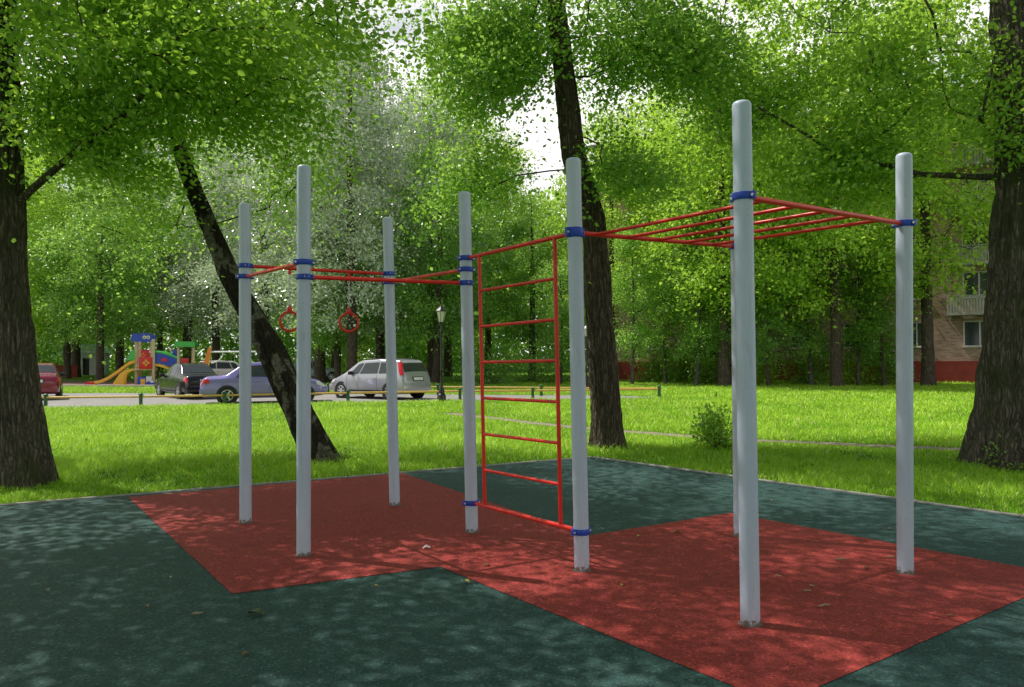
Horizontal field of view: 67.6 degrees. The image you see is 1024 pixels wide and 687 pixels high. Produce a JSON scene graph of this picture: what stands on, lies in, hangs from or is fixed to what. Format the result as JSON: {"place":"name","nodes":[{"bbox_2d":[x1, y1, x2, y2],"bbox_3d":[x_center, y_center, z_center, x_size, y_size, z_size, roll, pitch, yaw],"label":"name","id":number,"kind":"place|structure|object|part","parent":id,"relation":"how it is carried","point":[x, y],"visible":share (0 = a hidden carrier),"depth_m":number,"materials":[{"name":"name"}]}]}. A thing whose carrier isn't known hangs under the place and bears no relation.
{"place":"outdoors","nodes":[
{"label":"outdoors","id":0,"kind":"place"},
{"bbox_2d":[57,365,77,376],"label":"board fence","id":1,"kind":"object","parent":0,"point":[73,369],"visible":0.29,"depth_m":67.11,"materials":[{"name":"red wood"}]},
{"bbox_2d":[62,381,155,384],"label":"playground ground","id":2,"kind":"structure","parent":0,"point":[84,382],"depth_m":51.68,"materials":[{"name":"rubber"}]},
{"bbox_2d":[27,173,185,380],"bbox_3d":[-29.399,-5.178,54.774,12.332,15.795,11.888,-1,-1,18],"label":"lime tree","id":3,"kind":"object","parent":2,"relation":"on","point":[111,332],"visible":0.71,"depth_m":54.52,"materials":[{"name":"green plant"}]},
{"bbox_2d":[85,332,198,384],"bbox_3d":[-22.179,0.945,45.863,6.130,3.177,1.500,0,-1,-14],"label":"play structure","id":4,"kind":"object","parent":2,"relation":"on","point":[139,357],"visible":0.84,"depth_m":45.56,"materials":[{"name":"multicoloured plastic"}]},
{"bbox_2d":[41,393,666,407],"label":"road","id":5,"kind":"structure","parent":0,"point":[77,402],"depth_m":30.17,"materials":[{"name":"grey asphalt"}]},
{"bbox_2d":[38,363,65,398],"bbox_3d":[-19.820,1.569,31.979,1.975,1.545,4.391,0,-1,-29],"label":"parked car","id":6,"kind":"object","parent":5,"relation":"on","point":[51,378],"visible":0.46,"depth_m":30.64,"materials":[{"name":"red paint"}]},
{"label":"rear window","id":7,"kind":"part","parent":6,"relation":"part of","materials":[{"name":"grey glass"}]},
{"bbox_2d":[154,363,216,398],"bbox_3d":[-13.523,1.557,31.979,1.916,1.498,4.260,1,-1,-41],"label":"parked car","id":8,"kind":"object","parent":5,"relation":"on","point":[180,378],"visible":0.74,"depth_m":31.00,"materials":[{"name":"black paint"}]},
{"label":"side window","id":9,"kind":"part","parent":8,"relation":"part of","materials":[{"name":"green glass"}]},
{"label":"side window","id":10,"kind":"part","parent":8,"relation":"part of","materials":[{"name":"grey glass"}]},
{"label":"rear window","id":11,"kind":"part","parent":8,"relation":"part of","materials":[{"name":"black glass"}]},
{"bbox_2d":[198,358,238,374],"bbox_3d":[-18.677,1.785,49.977,3.940,1.695,1.862,0,-1,-25],"label":"parked car","id":12,"kind":"object","parent":5,"relation":"on","point":[220,367],"visible":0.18,"depth_m":49.22,"materials":[{"name":"white paint"}]},
{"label":"side window","id":13,"kind":"part","parent":12,"relation":"part of","materials":[{"name":"black glass"}]},
{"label":"side window","id":14,"kind":"part","parent":12,"relation":"part of","materials":[{"name":"black glass"}]},
{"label":"side window","id":15,"kind":"part","parent":12,"relation":"part of","materials":[{"name":"black glass"}]},
{"bbox_2d":[199,362,327,403],"bbox_3d":[-9.114,1.449,28.180,4.391,1.545,1.975,0,-1,-19],"label":"parked car","id":16,"kind":"object","parent":5,"relation":"on","point":[228,383],"visible":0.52,"depth_m":27.17,"materials":[{"name":"blue paint"}]},
{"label":"side window","id":17,"kind":"part","parent":16,"relation":"part of","materials":[{"name":"black glass"}]},
{"bbox_2d":[42,386,660,406],"bbox_3d":[-6.469,1.920,27.852,25.027,0.460,0.796,0,-1,-12],"label":"fence","id":18,"kind":"object","parent":5,"relation":"on","point":[45,397],"visible":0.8,"depth_m":27.93,"materials":[{"name":"metal"}]},
{"bbox_2d":[329,355,430,399],"bbox_3d":[-5.306,1.349,30.580,4.148,1.784,1.960,-1,-1,34],"label":"parked car","id":19,"kind":"object","parent":5,"relation":"on","point":[368,375],"visible":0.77,"depth_m":29.76,"materials":[{"name":"silver metal"}]},
{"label":"side window","id":20,"kind":"part","parent":19,"relation":"part of","materials":[{"name":"grey glass"}]},
{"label":"side window","id":21,"kind":"part","parent":19,"relation":"part of","materials":[{"name":"grey glass"}]},
{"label":"side window","id":22,"kind":"part","parent":19,"relation":"part of","materials":[{"name":"grey glass"}]},
{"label":"rear window","id":23,"kind":"part","parent":19,"relation":"part of","materials":[{"name":"black glass"}]},
{"bbox_2d":[326,383,660,395],"bbox_3d":[-2.591,1.972,32.838,17.758,0.480,0.459,-1,-1,18],"label":"fence","id":24,"kind":"object","parent":5,"relation":"on","point":[437,386],"visible":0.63,"depth_m":31.96,"materials":[{"name":"metal"}]},
{"bbox_2d":[19,0,990,359],"label":"sky","id":25,"kind":"structure","parent":0,"point":[554,156],"materials":[{"name":"white"}]},
{"bbox_2d":[0,458,1023,686],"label":"green rubber ground","id":26,"kind":"structure","parent":0,"point":[104,569],"depth_m":4.88,"materials":[{"name":"green rubber"}]},
{"bbox_2d":[245,608,263,614],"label":"fallen leaf","id":27,"kind":"object","parent":26,"relation":"on","point":[258,610],"visible":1,"depth_m":4.86,"materials":[{"name":"green plant"}]},
{"bbox_2d":[0,358,1023,514],"bbox_3d":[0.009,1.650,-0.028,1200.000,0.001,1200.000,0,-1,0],"label":"lawn","id":28,"kind":"structure","parent":0,"point":[92,377],"depth_m":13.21,"materials":[{"name":"green plant"}]},
{"bbox_2d":[20,5,71,172],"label":"shade tree","id":29,"kind":"object","parent":28,"relation":"on","point":[42,170],"visible":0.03,"depth_m":14.40,"materials":[{"name":"green plant"}]},
{"bbox_2d":[27,191,70,361],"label":"lime tree","id":30,"kind":"object","parent":28,"relation":"on","point":[51,321],"depth_m":69.96,"materials":[{"name":"green plant"}]},
{"bbox_2d":[25,132,81,357],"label":"poplar tree","id":31,"kind":"object","parent":28,"relation":"on","point":[52,196],"depth_m":74.27,"materials":[{"name":"green plant"}]},
{"bbox_2d":[25,140,98,349],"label":"maple tree","id":32,"kind":"object","parent":28,"relation":"on","point":[34,199],"visible":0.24,"depth_m":58.41,"materials":[{"name":"green plant"}]},
{"bbox_2d":[37,301,91,366],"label":"ochre building","id":33,"kind":"structure","parent":28,"relation":"on","point":[38,355],"depth_m":89.36,"materials":[{"name":"paint"}]},
{"bbox_2d":[61,344,111,374],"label":"kiosk building","id":34,"kind":"structure","parent":28,"relation":"on","point":[88,365],"depth_m":76.88,"materials":[{"name":"paint"}]},
{"bbox_2d":[83,359,88,374],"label":"door","id":35,"kind":"structure","parent":34,"relation":"in","point":[85,361],"depth_m":76.96,"materials":[{"name":"black plastic"}]},
{"bbox_2d":[27,178,147,378],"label":"lime tree","id":36,"kind":"object","parent":28,"relation":"on","point":[67,348],"visible":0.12,"depth_m":62.04,"materials":[{"name":"green plant"}]},
{"bbox_2d":[22,66,172,376],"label":"maple tree","id":37,"kind":"object","parent":28,"relation":"on","point":[75,357],"visible":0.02,"depth_m":67.65,"materials":[{"name":"green plant"}]},
{"bbox_2d":[63,385,153,386],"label":"playground kerb","id":38,"kind":"structure","parent":28,"relation":"on","point":[111,385],"depth_m":43.55,"materials":[{"name":"concrete"}]},
{"bbox_2d":[54,121,191,377],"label":"poplar tree","id":39,"kind":"object","parent":28,"relation":"on","point":[119,357],"visible":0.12,"depth_m":65.72,"materials":[{"name":"green plant"}]},
{"bbox_2d":[107,341,201,377],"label":"bush","id":40,"kind":"object","parent":28,"relation":"on","point":[133,365],"visible":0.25,"depth_m":67.04,"materials":[{"name":"green plant"}]},
{"bbox_2d":[104,180,220,375],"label":"maple tree","id":41,"kind":"object","parent":28,"relation":"on","point":[160,347],"visible":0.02,"depth_m":71.75,"materials":[{"name":"green plant"}]},
{"bbox_2d":[114,68,258,362],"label":"poplar tree","id":42,"kind":"object","parent":28,"relation":"on","point":[171,262],"visible":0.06,"depth_m":68.79,"materials":[{"name":"green plant"}]},
{"bbox_2d":[144,120,272,359],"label":"poplar tree","id":43,"kind":"object","parent":28,"relation":"on","point":[201,299],"visible":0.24,"depth_m":60.59,"materials":[{"name":"green plant"}]},
{"bbox_2d":[10,0,436,464],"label":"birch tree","id":44,"kind":"object","parent":28,"relation":"on","point":[274,358],"visible":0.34,"depth_m":12.57,"materials":[{"name":"green plant"}]},
{"bbox_2d":[204,347,255,364],"bbox_3d":[-15.671,1.337,43.154,4.068,2.266,1.494,0,-1,-6],"label":"swing frame","id":45,"kind":"object","parent":28,"relation":"on","point":[208,356],"visible":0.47,"depth_m":43.01,"materials":[{"name":"metal"}]},
{"bbox_2d":[169,38,344,361],"bbox_3d":[-18.064,-10.611,55.087,12.688,26.549,13.707,-1,-1,22],"label":"poplar tree","id":46,"kind":"object","parent":28,"relation":"on","point":[208,280],"visible":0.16,"depth_m":53.13,"materials":[{"name":"green plant"}]},
{"bbox_2d":[0,0,540,489],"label":"maple tree","id":47,"kind":"object","parent":28,"relation":"on","point":[114,60],"visible":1,"depth_m":9.67,"materials":[{"name":"green plant"}]},
{"bbox_2d":[238,345,311,361],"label":"bush","id":48,"kind":"object","parent":28,"relation":"on","point":[294,356],"visible":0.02,"depth_m":66.29,"materials":[{"name":"green plant"}]},
{"bbox_2d":[214,0,402,382],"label":"poplar tree","id":49,"kind":"object","parent":28,"relation":"on","point":[319,370],"visible":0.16,"depth_m":47.90,"materials":[{"name":"green plant"}]},
{"bbox_2d":[36,170,587,373],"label":"wood","id":50,"kind":"object","parent":28,"relation":"on","point":[57,359],"visible":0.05,"depth_m":81.54,"materials":[{"name":"green plant"}]},
{"bbox_2d":[292,360,342,381],"bbox_3d":[-13.870,1.871,51.977,4.391,1.545,1.975,0,-1,-30],"label":"parked car","id":51,"kind":"object","parent":28,"relation":"on","point":[330,374],"visible":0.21,"depth_m":51.79,"materials":[{"name":"grey paint"}]},
{"bbox_2d":[269,91,383,368],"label":"poplar tree","id":52,"kind":"object","parent":28,"relation":"on","point":[332,360],"visible":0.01,"depth_m":65.66,"materials":[{"name":"green plant"}]},
{"bbox_2d":[276,204,396,378],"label":"lime tree","id":53,"kind":"object","parent":28,"relation":"on","point":[323,340],"visible":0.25,"depth_m":45.94,"materials":[{"name":"green plant"}]},
{"bbox_2d":[335,443,361,461],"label":"sprouts","id":54,"kind":"object","parent":28,"relation":"on","point":[345,454],"visible":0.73,"depth_m":12.09,"materials":[{"name":"green plant"}]},
{"bbox_2d":[246,0,453,371],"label":"poplar tree","id":55,"kind":"object","parent":28,"relation":"on","point":[363,244],"visible":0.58,"depth_m":43.02,"materials":[{"name":"green plant"}]},
{"bbox_2d":[341,338,410,372],"bbox_3d":[-10.614,1.350,59.599,6.838,4.652,7.142,0,-1,-26],"label":"bush","id":56,"kind":"object","parent":28,"relation":"on","point":[358,361],"visible":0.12,"depth_m":59.37,"materials":[{"name":"green plant"}]},
{"bbox_2d":[311,63,451,358],"bbox_3d":[-9.842,-9.374,56.043,11.480,24.021,12.401,0,-1,9],"label":"poplar tree","id":57,"kind":"object","parent":28,"relation":"on","point":[379,341],"visible":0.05,"depth_m":55.67,"materials":[{"name":"green plant"}]},
{"bbox_2d":[383,344,448,377],"bbox_3d":[-7.488,1.968,54.945,5.760,3.816,4.945,0,-1,-39],"label":"bush","id":58,"kind":"object","parent":28,"relation":"on","point":[413,358],"visible":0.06,"depth_m":54.75,"materials":[{"name":"green plant"}]},
{"bbox_2d":[355,70,505,380],"bbox_3d":[-5.580,-8.195,52.267,11.096,21.492,10.272,-1,-1,16],"label":"poplar tree","id":59,"kind":"object","parent":28,"relation":"on","point":[428,130],"visible":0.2,"depth_m":51.37,"materials":[{"name":"green plant"}]},
{"bbox_2d":[345,131,518,382],"bbox_3d":[-3.972,-4.931,45.130,11.607,14.866,11.189,0,6,-16],"label":"lime tree","id":60,"kind":"object","parent":28,"relation":"on","point":[441,266],"visible":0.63,"depth_m":44.38,"materials":[{"name":"green plant"}]},
{"bbox_2d":[436,304,446,402],"bbox_3d":[-2.554,0.345,27.653,0.412,3.560,0.357,0,-1,-23],"label":"street lamp","id":61,"kind":"object","parent":28,"relation":"on","point":[441,311],"visible":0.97,"depth_m":27.60,"materials":[{"name":"black metal"}]},
{"bbox_2d":[368,71,543,375],"bbox_3d":[-4.721,-10.602,64.218,17.777,26.695,17.146,0,-1,-23],"label":"maple tree","id":62,"kind":"object","parent":28,"relation":"on","point":[447,362],"visible":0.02,"depth_m":63.59,"materials":[{"name":"green plant"}]},
{"bbox_2d":[442,327,538,385],"bbox_3d":[-1.610,1.189,43.811,5.924,4.179,5.624,0,-1,-31],"label":"bush","id":63,"kind":"object","parent":28,"relation":"on","point":[495,371],"visible":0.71,"depth_m":44.03,"materials":[{"name":"green plant"}]},
{"bbox_2d":[437,114,558,376],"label":"maple tree","id":64,"kind":"object","parent":28,"relation":"on","point":[487,332],"visible":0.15,"depth_m":61.09,"materials":[{"name":"green plant"}]},
{"bbox_2d":[0,456,1023,516],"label":"kerb","id":65,"kind":"structure","parent":28,"relation":"on","point":[787,483],"depth_m":9.54,"materials":[{"name":"concrete"}]},
{"bbox_2d":[491,338,569,383],"bbox_3d":[1.746,1.583,46.808,6.753,4.410,5.796,-1,-1,42],"label":"bush","id":66,"kind":"object","parent":28,"relation":"on","point":[548,379],"visible":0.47,"depth_m":46.64,"materials":[{"name":"green plant"}]},
{"bbox_2d":[476,184,584,379],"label":"lime tree","id":67,"kind":"object","parent":28,"relation":"on","point":[519,228],"visible":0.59,"depth_m":51.58,"materials":[{"name":"green plant"}]},
{"bbox_2d":[521,256,585,383],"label":"young lime tree","id":68,"kind":"object","parent":28,"relation":"on","point":[563,313],"visible":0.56,"depth_m":43.71,"materials":[{"name":"green plant"}]},
{"bbox_2d":[584,326,588,386],"bbox_3d":[3.508,0.654,35.994,0.365,3.156,0.316,0,-1,-23],"label":"street lamp","id":69,"kind":"object","parent":28,"relation":"on","point":[585,332],"visible":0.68,"depth_m":35.94,"materials":[{"name":"black metal"}]},
{"bbox_2d":[322,0,877,450],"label":"elm tree","id":70,"kind":"object","parent":28,"relation":"on","point":[672,46],"visible":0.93,"depth_m":13.12,"materials":[{"name":"green plant"}]},
{"bbox_2d":[523,100,685,348],"bbox_3d":[6.856,-6.853,49.071,12.367,18.570,11.928,0,-1,-14],"label":"maple tree","id":71,"kind":"object","parent":28,"relation":"on","point":[612,216],"visible":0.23,"depth_m":48.23,"materials":[{"name":"green plant"}]},
{"bbox_2d":[551,92,684,297],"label":"maple tree","id":72,"kind":"object","parent":28,"relation":"on","point":[614,125],"depth_m":59.76,"materials":[{"name":"green plant"}]},
{"bbox_2d":[609,212,680,384],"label":"birch tree","id":73,"kind":"object","parent":28,"relation":"on","point":[635,306],"visible":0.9,"depth_m":41.64,"materials":[{"name":"green plant"}]},
{"bbox_2d":[628,348,684,382],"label":"bush","id":74,"kind":"object","parent":28,"relation":"on","point":[649,377],"visible":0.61,"depth_m":46.62,"materials":[{"name":"green plant"}]},
{"bbox_2d":[628,234,690,383],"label":"birch tree","id":75,"kind":"object","parent":28,"relation":"on","point":[665,349],"visible":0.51,"depth_m":43.70,"materials":[{"name":"green plant"}]},
{"bbox_2d":[647,347,702,383],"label":"bush","id":76,"kind":"object","parent":28,"relation":"on","point":[677,373],"visible":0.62,"depth_m":44.76,"materials":[{"name":"green plant"}]},
{"bbox_2d":[590,82,774,381],"bbox_3d":[11.108,-8.077,46.622,13.419,20.892,13.913,0,-1,-2],"label":"maple tree","id":77,"kind":"object","parent":28,"relation":"on","point":[651,210],"visible":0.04,"depth_m":46.37,"materials":[{"name":"green plant"}]},
{"bbox_2d":[652,198,730,385],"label":"birch tree","id":78,"kind":"object","parent":28,"relation":"on","point":[704,329],"visible":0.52,"depth_m":40.79,"materials":[{"name":"green plant"}]},
{"bbox_2d":[674,352,731,384],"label":"bush","id":79,"kind":"object","parent":28,"relation":"on","point":[707,376],"visible":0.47,"depth_m":43.15,"materials":[{"name":"green plant"}]},
{"bbox_2d":[680,392,732,452],"bbox_3d":[3.574,1.530,13.233,1.289,1.391,1.808,0,-1,0],"label":"bush","id":80,"kind":"object","parent":28,"relation":"on","point":[711,428],"visible":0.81,"depth_m":13.17,"materials":[{"name":"green plant"}]},
{"bbox_2d":[669,235,772,382],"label":"young lime tree","id":81,"kind":"object","parent":28,"relation":"on","point":[708,355],"visible":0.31,"depth_m":40.60,"materials":[{"name":"green plant"}]},
{"bbox_2d":[600,0,846,386],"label":"maple tree","id":82,"kind":"object","parent":28,"relation":"on","point":[724,376],"visible":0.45,"depth_m":38.64,"materials":[{"name":"green plant"}]},
{"bbox_2d":[730,356,790,384],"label":"bush","id":83,"kind":"object","parent":28,"relation":"on","point":[760,379],"visible":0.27,"depth_m":41.57,"materials":[{"name":"green plant"}]},
{"bbox_2d":[728,252,816,386],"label":"young lime tree","id":84,"kind":"object","parent":28,"relation":"on","point":[765,342],"visible":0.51,"depth_m":39.13,"materials":[{"name":"green plant"}]},
{"bbox_2d":[588,86,994,382],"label":"apartment building","id":85,"kind":"structure","parent":28,"relation":"on","point":[958,336],"depth_m":43.21,"materials":[{"name":"brick"}]},
{"bbox_2d":[648,328,665,349],"bbox_3d":[9.814,-0.292,51.872,1.450,1.488,0.275,-1,-1,30],"label":"window","id":86,"kind":"structure","parent":85,"relation":"in","point":[651,328],"depth_m":51.99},
{"bbox_2d":[788,326,812,348],"bbox_3d":[17.830,-0.413,47.158,1.450,1.488,0.275,-1,-1,30],"label":"window","id":87,"kind":"structure","parent":85,"relation":"in","point":[793,347],"depth_m":47.36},
{"bbox_2d":[843,324,864,346],"bbox_3d":[20.502,-0.453,45.587,1.450,1.488,0.275,-1,-1,30],"label":"window","id":88,"kind":"structure","parent":85,"relation":"in","point":[845,325],"depth_m":45.86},
{"bbox_2d":[843,277,866,302],"bbox_3d":[20.487,-3.203,45.633,1.450,1.488,0.275,-1,-1,30],"label":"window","id":89,"kind":"structure","parent":85,"relation":"in","point":[855,279],"depth_m":45.75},
{"bbox_2d":[913,322,920,347],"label":"window","id":90,"kind":"structure","parent":85,"relation":"in","point":[917,333],"depth_m":44.02,"materials":[{"name":"grey glass"}]},
{"bbox_2d":[963,320,982,346],"bbox_3d":[25.844,-0.534,42.445,1.450,1.488,0.275,-1,-1,30],"label":"window","id":91,"kind":"structure","parent":85,"relation":"in","point":[972,330],"depth_m":42.65,"materials":[{"name":"grey glass"}]},
{"bbox_2d":[962,271,986,297],"bbox_3d":[25.830,-3.284,42.491,1.450,1.488,0.275,-1,-1,30],"label":"window","id":92,"kind":"structure","parent":85,"relation":"in","point":[978,280],"depth_m":42.59,"materials":[{"name":"grey glass"}]},
{"bbox_2d":[962,222,987,248],"bbox_3d":[25.815,-6.033,42.537,1.450,1.488,0.275,-1,-1,30],"label":"window","id":93,"kind":"structure","parent":85,"relation":"in","point":[985,236],"depth_m":42.64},
{"bbox_2d":[962,172,989,197],"bbox_3d":[25.800,-8.783,42.583,1.450,1.488,0.275,-1,-1,30],"label":"window","id":94,"kind":"structure","parent":85,"relation":"in","point":[967,181],"depth_m":42.57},
{"bbox_2d":[773,343,846,384],"bbox_3d":[16.473,1.394,41.595,4.666,3.552,4.380,0,-1,-34],"label":"bush","id":95,"kind":"object","parent":28,"relation":"on","point":[816,375],"visible":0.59,"depth_m":41.19,"materials":[{"name":"green plant"}]},
{"bbox_2d":[761,197,864,385],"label":"birch tree","id":96,"kind":"object","parent":28,"relation":"on","point":[808,331],"visible":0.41,"depth_m":39.55,"materials":[{"name":"green plant"}]},
{"bbox_2d":[631,0,1023,472],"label":"lime tree","id":97,"kind":"object","parent":28,"relation":"on","point":[997,409],"visible":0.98,"depth_m":11.23,"materials":[{"name":"green plant"}]},
{"bbox_2d":[706,0,995,386],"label":"maple tree","id":98,"kind":"object","parent":28,"relation":"on","point":[836,331],"visible":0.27,"depth_m":37.40,"materials":[{"name":"green plant"}]},
{"bbox_2d":[819,346,888,384],"bbox_3d":[18.266,1.751,41.158,3.868,3.638,3.873,0,-1,-33],"label":"bush","id":99,"kind":"object","parent":28,"relation":"on","point":[849,376],"visible":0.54,"depth_m":40.84,"materials":[{"name":"green plant"}]},
{"bbox_2d":[815,220,895,385],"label":"birch tree","id":100,"kind":"object","parent":28,"relation":"on","point":[853,333],"visible":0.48,"depth_m":39.47,"materials":[{"name":"green plant"}]},
{"bbox_2d":[851,328,919,385],"bbox_3d":[19.929,0.966,40.866,4.232,5.002,4.027,-1,-1,23],"label":"bush","id":101,"kind":"object","parent":28,"relation":"on","point":[887,371],"visible":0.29,"depth_m":40.65,"materials":[{"name":"green plant"}]},
{"bbox_2d":[845,264,937,385],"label":"young lime tree","id":102,"kind":"object","parent":28,"relation":"on","point":[883,357],"visible":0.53,"depth_m":39.34,"materials":[{"name":"green plant"}]},
{"bbox_2d":[802,0,995,385],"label":"maple tree","id":103,"kind":"object","parent":28,"relation":"on","point":[924,292],"visible":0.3,"depth_m":37.20,"materials":[{"name":"green plant"}]},
{"bbox_2d":[972,435,1023,471],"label":"sprouts","id":104,"kind":"object","parent":28,"relation":"on","point":[994,456],"visible":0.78,"depth_m":10.72,"materials":[{"name":"green plant"}]},
{"bbox_2d":[128,473,1023,686],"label":"red rubber ground","id":105,"kind":"structure","parent":0,"point":[675,597],"depth_m":5.84,"materials":[{"name":"red rubber"}]},
{"bbox_2d":[235,100,916,627],"bbox_3d":[0.139,0.159,6.655,6.018,3.306,2.442,-1,-1,28],"label":"outdoor exercise frame","id":106,"kind":"object","parent":105,"relation":"on","point":[745,198],"visible":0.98,"depth_m":5.85,"materials":[{"name":"grey paint"}]},
{"bbox_2d":[279,274,296,331],"bbox_3d":[-2.290,-0.423,7.871,0.221,0.613,0.030,0,-1,-31],"label":"gymnastic ring","id":107,"kind":"object","parent":106,"relation":"hanging from","point":[289,309],"visible":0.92,"depth_m":7.86,"materials":[{"name":"metal"}]},
{"bbox_2d":[338,281,358,332],"bbox_3d":[-1.755,-0.422,8.222,0.221,0.613,0.030,0,-1,-14],"label":"gymnastic ring","id":108,"kind":"object","parent":106,"relation":"hanging from","point":[348,311],"visible":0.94,"depth_m":8.21,"materials":[{"name":"metal"}]},
{"bbox_2d":[445,413,960,450],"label":"path","id":109,"kind":"structure","parent":0,"point":[760,440],"depth_m":14.67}
]}

